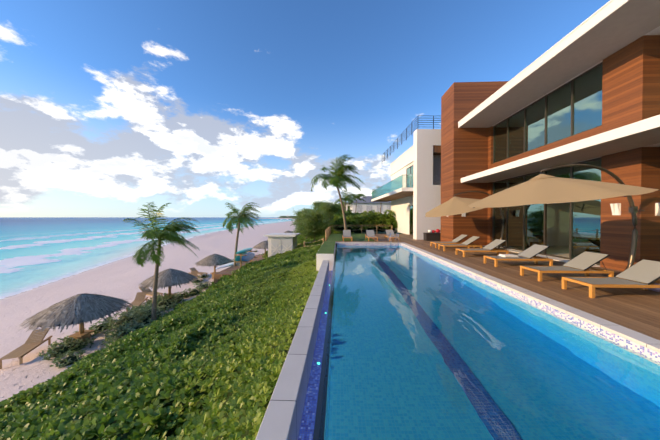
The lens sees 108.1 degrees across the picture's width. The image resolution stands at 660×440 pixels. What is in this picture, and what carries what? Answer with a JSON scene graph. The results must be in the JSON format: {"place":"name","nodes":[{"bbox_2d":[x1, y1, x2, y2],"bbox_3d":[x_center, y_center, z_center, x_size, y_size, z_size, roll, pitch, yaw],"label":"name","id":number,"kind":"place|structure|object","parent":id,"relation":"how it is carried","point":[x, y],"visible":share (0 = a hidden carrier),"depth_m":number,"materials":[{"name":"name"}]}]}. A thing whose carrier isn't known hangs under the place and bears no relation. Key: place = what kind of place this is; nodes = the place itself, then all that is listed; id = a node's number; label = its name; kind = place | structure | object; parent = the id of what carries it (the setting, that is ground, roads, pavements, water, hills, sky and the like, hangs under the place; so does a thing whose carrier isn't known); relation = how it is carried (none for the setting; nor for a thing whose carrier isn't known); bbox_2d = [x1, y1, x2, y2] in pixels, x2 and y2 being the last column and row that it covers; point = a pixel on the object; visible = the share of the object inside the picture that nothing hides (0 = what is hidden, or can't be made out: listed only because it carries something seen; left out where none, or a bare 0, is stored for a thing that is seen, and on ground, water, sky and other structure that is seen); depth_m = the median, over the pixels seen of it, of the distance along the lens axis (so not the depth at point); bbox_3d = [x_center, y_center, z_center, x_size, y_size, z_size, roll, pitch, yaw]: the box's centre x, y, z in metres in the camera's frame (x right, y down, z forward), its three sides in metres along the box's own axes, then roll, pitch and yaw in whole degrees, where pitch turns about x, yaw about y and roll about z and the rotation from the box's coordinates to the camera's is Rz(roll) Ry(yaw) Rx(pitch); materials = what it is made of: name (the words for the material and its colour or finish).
{"place":"outdoors","nodes":[
{"label":"outdoors","id":0,"kind":"place"},
{"bbox_2d":[0,217,294,299],"bbox_3d":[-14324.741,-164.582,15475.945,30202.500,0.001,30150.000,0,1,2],"label":"sea water","id":1,"kind":"structure","parent":0,"point":[35,252],"depth_m":75.86,"materials":[{"name":"teal liquid"}]},
{"bbox_2d":[138,268,196,289],"bbox_3d":[-11.290,3.933,16.861,3.564,1.051,3.654,0,1,2],"label":"thatched umbrella","id":2,"kind":"object","parent":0,"point":[166,278],"visible":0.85,"depth_m":16.07,"materials":[{"name":"grey wicker"}]},
{"bbox_2d":[0,218,402,439],"bbox_3d":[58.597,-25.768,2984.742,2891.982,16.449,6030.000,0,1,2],"label":"beach sand","id":3,"kind":"structure","parent":0,"point":[122,278],"depth_m":21.08,"materials":[{"name":"beige sand"}]},
{"bbox_2d":[0,328,51,368],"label":"beach lounger","id":4,"kind":"object","parent":3,"relation":"on","point":[23,350],"visible":0.96,"depth_m":10.69,"materials":[{"name":"brown wood"}]},
{"bbox_2d":[68,319,93,342],"bbox_3d":[-11.661,4.893,11.234,2.994,2.526,2.994,0,1,2],"label":"umbrella table","id":5,"kind":"object","parent":3,"relation":"on","point":[82,333],"visible":0.19,"depth_m":11.17,"materials":[{"name":"brown wood"}]},
{"bbox_2d":[17,293,132,332],"bbox_3d":[-11.695,3.978,11.209,3.758,1.060,3.770,0,1,2],"label":"thatched umbrella","id":6,"kind":"object","parent":5,"relation":"on","point":[88,309],"visible":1,"depth_m":10.44,"materials":[{"name":"grey wicker"}]},
{"bbox_2d":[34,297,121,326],"bbox_3d":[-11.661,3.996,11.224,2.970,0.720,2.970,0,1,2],"label":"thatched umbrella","id":7,"kind":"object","parent":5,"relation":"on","point":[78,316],"visible":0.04,"depth_m":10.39,"materials":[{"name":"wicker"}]},
{"bbox_2d":[126,291,147,311],"bbox_3d":[-13.027,5.535,16.202,0.650,0.815,1.950,0,1,-23],"label":"beach lounger","id":8,"kind":"object","parent":3,"relation":"on","point":[141,298],"visible":0.85,"depth_m":16.57,"materials":[{"name":"brown wood"}]},
{"bbox_2d":[38,250,259,368],"bbox_3d":[-11.518,5.147,42.786,5.087,1.119,76.363,0,1,-1],"label":"dune plant","id":9,"kind":"object","parent":3,"relation":"on","point":[137,311],"depth_m":12.31,"materials":[{"name":"green plant"}]},
{"bbox_2d":[0,264,297,439],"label":"shrub foliage","id":10,"kind":"object","parent":3,"relation":"on","point":[146,365],"visible":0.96,"depth_m":5.50,"materials":[{"name":"green plant"}]},
{"bbox_2d":[139,286,162,297],"bbox_3d":[-13.657,5.513,18.177,1.950,0.815,0.650,0,1,22],"label":"beach lounger","id":11,"kind":"object","parent":3,"relation":"on","point":[149,292],"visible":0.62,"depth_m":18.21,"materials":[{"name":"brown wood"}]},
{"bbox_2d":[122,202,200,320],"bbox_3d":[-8.901,2.336,12.683,3.984,6.549,3.823,0,1,2],"label":"palm tree","id":12,"kind":"object","parent":3,"relation":"on","point":[147,235],"depth_m":12.23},
{"bbox_2d":[127,202,195,263],"bbox_3d":[-8.790,0.582,12.913,3.454,3.028,2.911,0,1,34],"label":"palm rachis","id":13,"kind":"object","parent":12,"relation":"on","point":[163,235],"visible":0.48,"depth_m":12.45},
{"bbox_2d":[167,286,176,297],"bbox_3d":[-11.289,4.854,16.845,2.904,2.526,2.904,0,1,2],"label":"umbrella post","id":14,"kind":"object","parent":3,"relation":"on","point":[169,292],"visible":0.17,"depth_m":16.77,"materials":[{"name":"brown wood"}]},
{"bbox_2d":[188,270,197,283],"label":"beach lounger","id":15,"kind":"object","parent":3,"relation":"on","point":[194,273],"visible":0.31,"depth_m":23.19,"materials":[{"name":"brown wood"}]},
{"bbox_2d":[188,268,207,275],"bbox_3d":[-13.579,5.401,24.619,1.950,0.815,0.650,0,1,22],"label":"beach lounger","id":16,"kind":"object","parent":3,"relation":"on","point":[194,269],"visible":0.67,"depth_m":24.65,"materials":[{"name":"brown wood"}]},
{"bbox_2d":[206,265,217,278],"bbox_3d":[-11.211,4.710,23.288,2.904,2.526,2.904,0,1,2],"label":"umbrella post","id":17,"kind":"object","parent":3,"relation":"on","point":[214,272],"visible":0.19,"depth_m":23.15,"materials":[{"name":"brown wood"}]},
{"bbox_2d":[194,254,233,266],"bbox_3d":[-11.190,3.787,23.284,3.678,1.052,3.632,0,1,2],"label":"thatched umbrella","id":18,"kind":"object","parent":17,"relation":"on","point":[219,260],"visible":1,"depth_m":22.43,"materials":[{"name":"grey wicker"}]},
{"bbox_2d":[153,259,318,439],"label":"shrub foliage","id":19,"kind":"object","parent":3,"relation":"on","point":[252,343],"visible":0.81,"depth_m":3.91,"materials":[{"name":"green plant"}]},
{"bbox_2d":[214,255,267,282],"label":"hut boardwalk","id":20,"kind":"structure","parent":3,"relation":"on","point":[224,272],"depth_m":20.26,"materials":[{"name":"brown wood"}]},
{"bbox_2d":[234,250,256,266],"bbox_3d":[-7.867,3.587,22.425,1.200,1.200,2.500,0,1,2],"label":"board rack","id":21,"kind":"object","parent":20,"relation":"on","point":[240,255],"visible":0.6,"depth_m":21.20,"materials":[{"name":"brown wood"}]},
{"bbox_2d":[235,252,247,261],"bbox_3d":[-8.167,3.447,22.435,0.130,0.800,3.400,-15,0,2],"label":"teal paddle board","id":22,"kind":"object","parent":21,"relation":"attached to","point":[237,258],"visible":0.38,"depth_m":21.46,"materials":[{"name":"teal plastic"}]},
{"bbox_2d":[236,248,252,253],"bbox_3d":[-7.967,2.867,22.421,0.700,0.300,3.800,0,1,2],"label":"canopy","id":23,"kind":"object","parent":21,"relation":"on","point":[243,250],"visible":1,"depth_m":21.70,"materials":[{"name":"teal fabric"}]},
{"bbox_2d":[242,252,254,260],"bbox_3d":[-7.618,3.428,22.414,0.130,0.780,3.200,-20,0,2],"label":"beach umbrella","id":24,"kind":"object","parent":21,"relation":"on","point":[250,256],"visible":1,"depth_m":22.30,"materials":[{"name":"blue fabric"}]},
{"bbox_2d":[264,233,300,256],"bbox_3d":[-5.122,2.825,26.216,3.300,2.600,3.300,0,1,2],"label":"beach hut","id":25,"kind":"object","parent":20,"relation":"on","point":[279,243],"visible":0.79,"depth_m":24.89,"materials":[{"name":"paint"}]},
{"bbox_2d":[222,202,260,265],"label":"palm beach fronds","id":26,"kind":"object","parent":3,"relation":"on","point":[246,219],"depth_m":21.52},
{"bbox_2d":[223,202,260,225],"bbox_3d":[-7.966,-0.161,21.530,3.345,2.932,3.555,0,1,2],"label":"palm rachis","id":27,"kind":"object","parent":26,"relation":"on","point":[239,215],"visible":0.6,"depth_m":21.60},
{"bbox_2d":[205,234,324,290],"bbox_3d":[-5.213,3.599,30.201,11.426,3.766,30.417,0,1,2],"label":"shrub foliage","id":28,"kind":"object","parent":3,"relation":"on","point":[289,258],"visible":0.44,"depth_m":18.58,"materials":[{"name":"green plant"}]},
{"bbox_2d":[215,262,233,268],"bbox_3d":[-9.299,4.076,21.634,0.800,0.120,3.324,0,1,9],"label":"white paddle board","id":29,"kind":"object","parent":28,"relation":"on","point":[226,265],"visible":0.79,"depth_m":21.19,"materials":[{"name":"white plastic"}]},
{"bbox_2d":[278,216,300,217],"bbox_3d":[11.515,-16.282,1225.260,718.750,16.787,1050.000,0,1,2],"label":"headland trees","id":30,"kind":"object","parent":3,"relation":"on","point":[287,216],"visible":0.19,"depth_m":1399.06,"materials":[{"name":"green plant"}]},
{"bbox_2d":[255,260,328,439],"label":"trough outer wall","id":31,"kind":"structure","parent":3,"relation":"on","point":[281,420],"depth_m":3.14,"materials":[{"name":"stone"}]},
{"bbox_2d":[289,208,316,237],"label":"casuarina tree needles","id":32,"kind":"object","parent":3,"relation":"on","point":[300,220],"depth_m":33.42,"materials":[{"name":"green plant"}]},
{"bbox_2d":[290,206,333,241],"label":"casuarina tree needles","id":33,"kind":"object","parent":3,"relation":"on","point":[317,225],"depth_m":25.83,"materials":[{"name":"green plant"}]},
{"bbox_2d":[311,200,325,220],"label":"casuarina tree needles","id":34,"kind":"object","parent":3,"relation":"on","point":[316,203],"depth_m":39.54,"materials":[{"name":"green plant"}]},
{"bbox_2d":[316,242,335,270],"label":"planter wall","id":35,"kind":"structure","parent":3,"relation":"on","point":[320,258],"depth_m":11.47,"materials":[{"name":"paint"}]},
{"bbox_2d":[317,199,346,231],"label":"casuarina tree needles","id":36,"kind":"object","parent":3,"relation":"on","point":[330,208],"depth_m":29.92,"materials":[{"name":"green plant"}]},
{"bbox_2d":[324,205,353,232],"bbox_3d":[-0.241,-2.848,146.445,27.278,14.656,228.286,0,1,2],"label":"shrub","id":37,"kind":"object","parent":3,"relation":"on","point":[340,212],"depth_m":36.19,"materials":[{"name":"green plant"}]},
{"bbox_2d":[334,190,358,209],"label":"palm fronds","id":38,"kind":"object","parent":3,"relation":"on","point":[346,196],"depth_m":46.52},
{"bbox_2d":[349,194,365,212],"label":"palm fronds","id":39,"kind":"object","parent":3,"relation":"on","point":[357,197],"depth_m":57.61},
{"bbox_2d":[345,196,390,214],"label":"neighbour house","id":40,"kind":"structure","parent":3,"relation":"on","point":[367,205],"depth_m":69.50,"materials":[{"name":"paint"}]},
{"bbox_2d":[335,234,440,244],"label":"deck","id":41,"kind":"structure","parent":3,"relation":"on","point":[406,238],"depth_m":18.57,"materials":[{"name":"brown wood"}]},
{"bbox_2d":[317,233,373,253],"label":"lawn grass","id":42,"kind":"structure","parent":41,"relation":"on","point":[327,246],"depth_m":18.72,"materials":[{"name":"green plant"}]},
{"bbox_2d":[325,226,330,240],"bbox_3d":[-0.112,1.277,22.462,0.160,1.200,8.910,0,1,2],"label":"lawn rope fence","id":43,"kind":"object","parent":42,"relation":"on","point":[327,231],"visible":0.96,"depth_m":19.54,"materials":[{"name":"brown wood"}]},
{"bbox_2d":[331,225,391,233],"bbox_3d":[3.593,1.195,27.149,7.159,1.260,0.109,0,1,-5],"label":"rope fence","id":44,"kind":"object","parent":43,"relation":"attached to","point":[376,229],"visible":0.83,"depth_m":27.11,"materials":[{"name":"brown wood"}]},
{"bbox_2d":[311,155,362,229],"bbox_3d":[0.701,-1.930,21.326,4.770,7.088,4.623,0,1,2],"label":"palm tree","id":45,"kind":"object","parent":42,"relation":"on","point":[338,172],"depth_m":20.84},
{"bbox_2d":[313,155,359,188],"bbox_3d":[1.012,-3.967,21.457,4.203,3.017,4.128,0,1,27],"label":"palm rachis","id":46,"kind":"object","parent":45,"relation":"on","point":[342,175],"visible":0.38,"depth_m":20.70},
{"bbox_2d":[342,230,351,240],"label":"sun lounger","id":47,"kind":"object","parent":42,"relation":"on","point":[346,233],"visible":1,"depth_m":19.47,"materials":[{"name":"grey fabric"}]},
{"bbox_2d":[328,210,397,232],"bbox_3d":[4.847,0.205,30.444,10.256,3.166,6.886,0,1,2],"label":"sea grape hedge","id":48,"kind":"object","parent":42,"relation":"on","point":[388,219],"depth_m":28.92,"materials":[{"name":"green plant"}]},
{"bbox_2d":[365,230,377,240],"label":"sun lounger","id":49,"kind":"object","parent":41,"relation":"on","point":[370,234],"visible":0.96,"depth_m":19.41,"materials":[{"name":"grey fabric"}]},
{"bbox_2d":[385,230,397,240],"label":"sun lounger","id":50,"kind":"object","parent":41,"relation":"on","point":[392,235],"visible":0.9,"depth_m":19.34,"materials":[{"name":"grey fabric"}]},
{"bbox_2d":[388,232,398,246],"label":"pool hand rails","id":51,"kind":"object","parent":41,"relation":"on","point":[396,237],"visible":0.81,"depth_m":16.27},
{"bbox_2d":[371,129,440,239],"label":"white wing","id":52,"kind":"structure","parent":41,"relation":"on","point":[426,195],"depth_m":19.20,"materials":[{"name":"white paint"}]},
{"bbox_2d":[372,175,412,198],"bbox_3d":[6.976,-3.303,26.519,2.130,1.050,13.050,0,1,-1],"label":"glass balcony railing","id":53,"kind":"object","parent":52,"relation":"on","point":[393,185],"visible":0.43,"depth_m":23.64,"materials":[{"name":"teal glass"}]},
{"bbox_2d":[372,145,440,201],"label":"wing soffits","id":54,"kind":"object","parent":52,"relation":"attached to","point":[403,194],"visible":0.39,"depth_m":23.72,"materials":[{"name":"white paint"}]},
{"bbox_2d":[382,116,440,161],"bbox_3d":[11.341,-7.894,25.422,8.820,1.115,12.300,0,1,-1],"label":"terrace railing","id":55,"kind":"object","parent":52,"relation":"on","point":[406,129],"visible":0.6,"depth_m":21.94,"materials":[{"name":"black metal"}]},
{"bbox_2d":[406,154,440,234],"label":"wing frames","id":56,"kind":"structure","parent":52,"relation":"in","point":[410,177],"depth_m":24.43,"materials":[{"name":"metal"}]},
{"bbox_2d":[407,155,440,233],"bbox_3d":[10.280,-1.966,22.768,4.200,6.980,5.900,0,1,-1],"label":"wing glass","id":57,"kind":"object","parent":56,"relation":"in","point":[411,207],"depth_m":23.95,"materials":[{"name":"glass"}]},
{"bbox_2d":[423,233,440,240],"bbox_3d":[8.018,1.292,18.452,1.460,0.600,0.660,0,1,2],"label":"planter","id":58,"kind":"object","parent":41,"relation":"on","point":[431,236],"visible":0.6,"depth_m":18.16,"materials":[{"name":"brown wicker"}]},
{"bbox_2d":[428,229,440,232],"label":"rolled towels","id":59,"kind":"object","parent":58,"relation":"on","point":[436,231],"depth_m":18.36,"materials":[{"name":"red fabric"}]},
{"bbox_2d":[337,243,659,361],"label":"pool edge","id":60,"kind":"object","parent":3,"relation":"on","point":[639,348],"visible":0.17,"depth_m":4.68,"materials":[{"name":"white stone"}]},
{"bbox_2d":[313,247,335,439],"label":"infinity wall","id":61,"kind":"structure","parent":60,"relation":"attached to","point":[318,412],"depth_m":2.98,"materials":[{"name":"blue tile"}]},
{"bbox_2d":[298,271,332,439],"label":"trough floor","id":62,"kind":"structure","parent":61,"relation":"attached to","point":[306,429],"depth_m":3.76,"materials":[{"name":"tile"}]},
{"bbox_2d":[319,245,659,439],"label":"pool water","id":63,"kind":"structure","parent":60,"relation":"in","point":[420,347],"depth_m":3.17,"materials":[{"name":"blue liquid"}]},
{"bbox_2d":[336,242,659,352],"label":"pool coping","id":64,"kind":"object","parent":60,"relation":"on","point":[651,343],"visible":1,"depth_m":4.72,"materials":[{"name":"white stone"}]},
{"bbox_2d":[407,243,659,339],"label":"deck","id":65,"kind":"structure","parent":3,"relation":"on","point":[636,309],"depth_m":5.80,"materials":[{"name":"brown wood"}]},
{"bbox_2d":[430,234,469,247],"bbox_3d":[7.177,1.259,14.346,2.000,0.758,0.730,0,1,1],"label":"sun lounger","id":66,"kind":"object","parent":65,"relation":"on","point":[457,239],"visible":0.75,"depth_m":14.23,"materials":[{"name":"grey fabric"}]},
{"bbox_2d":[438,236,481,250],"bbox_3d":[7.075,1.273,13.055,2.000,0.758,0.730,0,1,2],"label":"sun lounger","id":67,"kind":"object","parent":65,"relation":"on","point":[468,242],"visible":0.92,"depth_m":12.79,"materials":[{"name":"brown wood"}]},
{"bbox_2d":[425,191,505,249],"bbox_3d":[7.324,0.048,12.741,4.194,3.251,3.274,0,1,23],"label":"cantilever umbrella","id":68,"kind":"object","parent":65,"relation":"on","point":[454,205],"visible":0.83,"depth_m":12.36,"materials":[{"name":"fabric"}]},
{"bbox_2d":[456,239,508,256],"bbox_3d":[7.042,1.295,11.141,2.000,0.758,0.730,0,1,2],"label":"sun lounger","id":69,"kind":"object","parent":65,"relation":"on","point":[490,247],"visible":0.96,"depth_m":11.00,"materials":[{"name":"brown wood"}]},
{"bbox_2d":[484,244,552,266],"bbox_3d":[7.010,1.319,8.980,2.000,0.758,0.730,0,1,2],"label":"sun lounger","id":70,"kind":"object","parent":65,"relation":"on","point":[533,251],"visible":0.88,"depth_m":8.79,"materials":[{"name":"grey fabric"}]},
{"bbox_2d":[498,254,518,256],"bbox_3d":[6.710,1.341,9.005,0.500,0.077,0.380,0,1,2],"label":"folded towel","id":71,"kind":"object","parent":70,"relation":"on","point":[507,255],"visible":1,"depth_m":8.84,"materials":[{"name":"white fabric"}]},
{"bbox_2d":[496,247,599,266],"bbox_3d":[9.744,1.651,11.836,0.550,0.030,6.300,0,1,2],"label":"door threshold","id":72,"kind":"object","parent":65,"relation":"on","point":[550,257],"depth_m":10.53,"materials":[{"name":"stone"}]},
{"bbox_2d":[458,0,659,245],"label":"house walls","id":73,"kind":"structure","parent":65,"relation":"on","point":[558,219],"depth_m":9.06,"materials":[{"name":"white paint"}]},
{"bbox_2d":[492,157,600,264],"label":"door frames","id":74,"kind":"structure","parent":73,"relation":"attached to","point":[545,226],"depth_m":11.17,"materials":[{"name":"brown metal"}]},
{"bbox_2d":[494,159,600,262],"bbox_3d":[10.079,-0.349,11.801,0.012,3.830,6.230,0,1,2],"label":"door glass","id":75,"kind":"object","parent":74,"relation":"in","point":[586,222],"visible":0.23,"depth_m":10.71,"materials":[{"name":"clear glass"}]},
{"bbox_2d":[493,62,602,162],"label":"ribbon frames","id":76,"kind":"structure","parent":73,"relation":"attached to","point":[572,93],"depth_m":11.10,"materials":[{"name":"black metal"}]},
{"bbox_2d":[494,64,602,162],"bbox_3d":[10.079,-4.614,11.754,0.012,2.220,6.230,0,1,2],"label":"window glass","id":77,"kind":"object","parent":76,"relation":"in","point":[587,106],"visible":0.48,"depth_m":10.64,"materials":[{"name":"glass"}]},
{"bbox_2d":[502,246,595,264],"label":"interior floors","id":78,"kind":"structure","parent":73,"relation":"in","point":[562,251],"depth_m":12.34,"materials":[{"name":"beige"}]},
{"bbox_2d":[441,35,659,270],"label":"wood-clad wall","id":79,"kind":"structure","parent":73,"relation":"attached to","point":[631,83],"depth_m":8.35,"materials":[{"name":"brown wood"}]},
{"bbox_2d":[459,0,659,182],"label":"slab undersides","id":80,"kind":"object","parent":73,"relation":"on","point":[627,23],"visible":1,"depth_m":8.37,"materials":[{"name":"white paint"}]},
{"bbox_2d":[610,203,620,214],"bbox_3d":[9.726,-0.363,8.161,0.110,0.400,0.240,0,1,2],"label":"wall sconce","id":81,"kind":"object","parent":73,"relation":"attached to","point":[616,208],"depth_m":8.12,"materials":[{"name":"glass"}]},
{"bbox_2d":[655,203,659,215],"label":"wall sconce","id":82,"kind":"object","parent":73,"relation":"attached to","point":[657,209],"depth_m":7.46,"materials":[{"name":"glass"}]},
{"bbox_2d":[468,164,659,283],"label":"cantilever umbrella","id":83,"kind":"object","parent":65,"relation":"on","point":[540,188],"visible":0.94,"depth_m":5.67,"materials":[{"name":"fabric"}]},
{"bbox_2d":[520,251,613,281],"bbox_3d":[6.880,1.341,7.022,2.000,0.758,0.730,0,1,2],"label":"sun lounger","id":84,"kind":"object","parent":65,"relation":"on","point":[585,261],"visible":1,"depth_m":6.89,"materials":[{"name":"beige fabric"}]},
{"bbox_2d":[562,259,659,297],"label":"sun lounger","id":85,"kind":"object","parent":65,"relation":"on","point":[646,273],"visible":1,"depth_m":5.59,"materials":[{"name":"beige fabric"}]},
{"bbox_2d":[253,241,267,248],"bbox_3d":[-8.590,3.255,31.828,3.422,1.059,3.406,0,1,2],"label":"beach umbrella","id":86,"kind":"object","parent":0,"point":[262,244],"visible":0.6,"depth_m":30.88,"materials":[{"name":"beige fabric"}]},
{"bbox_2d":[0,0,609,216],"label":"sky","id":87,"kind":"structure","parent":0,"point":[109,108],"materials":[{"name":"blue"}]},
{"bbox_2d":[407,162,412,205],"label":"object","id":88,"kind":"object","parent":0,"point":[411,197],"visible":0.1,"depth_m":24.17,"materials":[{"name":"white"}]},
{"bbox_2d":[643,284,659,291],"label":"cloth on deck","id":89,"kind":"object","parent":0,"point":[656,289],"visible":0.48,"depth_m":5.85,"materials":[{"name":"grey fabric"}]}
]}

